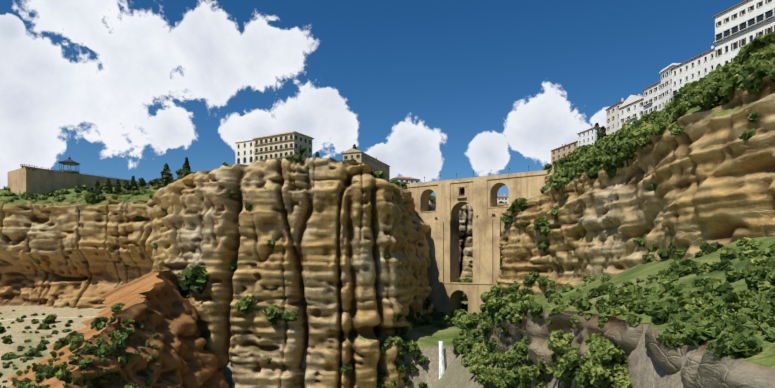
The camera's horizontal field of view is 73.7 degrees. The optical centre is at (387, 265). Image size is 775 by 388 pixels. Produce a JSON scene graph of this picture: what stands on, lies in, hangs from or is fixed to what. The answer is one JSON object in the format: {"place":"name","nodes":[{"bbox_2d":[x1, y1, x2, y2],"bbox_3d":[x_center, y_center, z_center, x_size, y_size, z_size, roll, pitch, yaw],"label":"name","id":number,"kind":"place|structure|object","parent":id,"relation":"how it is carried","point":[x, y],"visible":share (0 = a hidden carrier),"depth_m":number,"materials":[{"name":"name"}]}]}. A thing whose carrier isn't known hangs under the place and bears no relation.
{"place":"outdoors","nodes":[
{"label":"outdoors","id":0,"kind":"place"},
{"bbox_2d":[0,316,95,320],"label":"trail path","id":1,"kind":"structure","parent":0,"point":[44,318],"depth_m":368.63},
{"bbox_2d":[0,0,744,196],"label":"sky","id":2,"kind":"structure","parent":0,"point":[429,89],"materials":[{"name":"blue"}]},
{"bbox_2d":[0,236,774,387],"bbox_3d":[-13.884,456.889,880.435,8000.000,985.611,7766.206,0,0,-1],"label":"terrain","id":3,"kind":"structure","parent":0,"point":[645,370],"depth_m":287.78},
{"bbox_2d":[6,270,228,387],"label":"rock outcrop","id":4,"kind":"object","parent":3,"relation":"on","point":[185,359],"visible":0.83,"depth_m":244.73,"materials":[{"name":"brown stone"}]},
{"bbox_2d":[0,157,508,387],"bbox_3d":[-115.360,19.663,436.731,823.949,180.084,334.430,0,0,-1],"label":"cliff rock","id":5,"kind":"object","parent":3,"relation":"on","point":[335,230],"visible":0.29,"depth_m":292.31,"materials":[{"name":"beige stone"}]},
{"bbox_2d":[8,166,159,194],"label":"retaining wall","id":6,"kind":"structure","parent":5,"relation":"on","point":[34,180],"depth_m":424.68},
{"bbox_2d":[59,162,78,173],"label":"gazebo","id":7,"kind":"object","parent":6,"relation":"on","point":[63,170],"visible":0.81,"depth_m":435.08,"materials":[{"name":"grey metal"}]},
{"bbox_2d":[58,155,79,164],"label":"gazebo roof","id":8,"kind":"structure","parent":7,"relation":"on","point":[70,160],"depth_m":436.94,"materials":[{"name":"metal"}]},
{"bbox_2d":[234,139,254,164],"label":"building","id":9,"kind":"structure","parent":5,"relation":"on","point":[244,152],"depth_m":330.98,"materials":[{"name":"white paint"}]},
{"bbox_2d":[252,131,313,161],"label":"cream hotel","id":10,"kind":"object","parent":5,"relation":"on","point":[279,146],"visible":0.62,"depth_m":318.90,"materials":[{"name":"paint"}]},
{"bbox_2d":[342,148,389,181],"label":"building","id":11,"kind":"structure","parent":5,"relation":"on","point":[367,159],"depth_m":315.39,"materials":[{"name":"white paint"}]},
{"bbox_2d":[392,176,419,183],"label":"house","id":12,"kind":"structure","parent":5,"relation":"on","point":[406,179],"depth_m":427.39,"materials":[{"name":"white paint"}]},
{"bbox_2d":[77,164,615,387],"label":"tree branches","id":13,"kind":"object","parent":3,"relation":"on","point":[547,378],"visible":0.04,"depth_m":173.63,"materials":[{"name":"green plant"}]},
{"bbox_2d":[0,32,774,387],"bbox_3d":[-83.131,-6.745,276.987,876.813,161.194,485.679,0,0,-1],"label":"vegetation","id":14,"kind":"object","parent":3,"relation":"on","point":[746,314],"visible":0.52,"depth_m":161.59,"materials":[{"name":"green plant"}]},
{"bbox_2d":[407,170,548,315],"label":"stone bridge","id":15,"kind":"structure","parent":3,"relation":"on","point":[455,196],"depth_m":365.52,"materials":[{"name":"beige stone"}]},
{"bbox_2d":[472,302,774,387],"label":"step rock","id":16,"kind":"object","parent":3,"relation":"on","point":[702,367],"visible":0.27,"depth_m":78.73,"materials":[{"name":"grey stone"}]},
{"bbox_2d":[496,43,774,307],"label":"cliff","id":17,"kind":"structure","parent":3,"relation":"on","point":[711,175],"depth_m":167.78,"materials":[{"name":"beige stone"}]},
{"bbox_2d":[497,194,508,203],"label":"house","id":18,"kind":"structure","parent":17,"relation":"on","point":[504,199],"depth_m":535.07,"materials":[{"name":"white paint"}]},
{"bbox_2d":[551,141,577,173],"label":"house","id":19,"kind":"structure","parent":17,"relation":"on","point":[561,152],"depth_m":314.49,"materials":[{"name":"beige paint"}]},
{"bbox_2d":[435,74,729,282],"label":"shrubs","id":20,"kind":"object","parent":17,"relation":"on","point":[708,99],"depth_m":149.87,"materials":[{"name":"green plant"}]},
{"bbox_2d":[577,127,605,146],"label":"house","id":21,"kind":"structure","parent":17,"relation":"on","point":[587,137],"depth_m":289.73,"materials":[{"name":"white paint"}]},
{"bbox_2d":[606,98,623,134],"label":"house","id":22,"kind":"structure","parent":17,"relation":"on","point":[612,119],"depth_m":261.63,"materials":[{"name":"white paint"}]},
{"bbox_2d":[618,94,643,128],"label":"house","id":23,"kind":"structure","parent":17,"relation":"on","point":[631,108],"depth_m":246.13,"materials":[{"name":"white paint"}]},
{"bbox_2d":[643,81,660,113],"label":"house","id":24,"kind":"structure","parent":17,"relation":"on","point":[652,97],"depth_m":231.51,"materials":[{"name":"white paint"}]},
{"bbox_2d":[659,63,680,109],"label":"house","id":25,"kind":"structure","parent":17,"relation":"on","point":[666,82],"depth_m":220.26,"materials":[{"name":"white paint"}]},
{"bbox_2d":[670,46,714,100],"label":"building","id":26,"kind":"structure","parent":17,"relation":"on","point":[702,65],"depth_m":201.94,"materials":[{"name":"white paint"}]},
{"bbox_2d":[713,0,774,68],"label":"building","id":27,"kind":"structure","parent":17,"relation":"on","point":[740,25],"depth_m":163.46,"materials":[{"name":"white paint"}]},
{"bbox_2d":[439,341,444,378],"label":"waterfall water","id":28,"kind":"structure","parent":0,"point":[441,364],"depth_m":289.58,"materials":[{"name":"liquid"}]}
]}

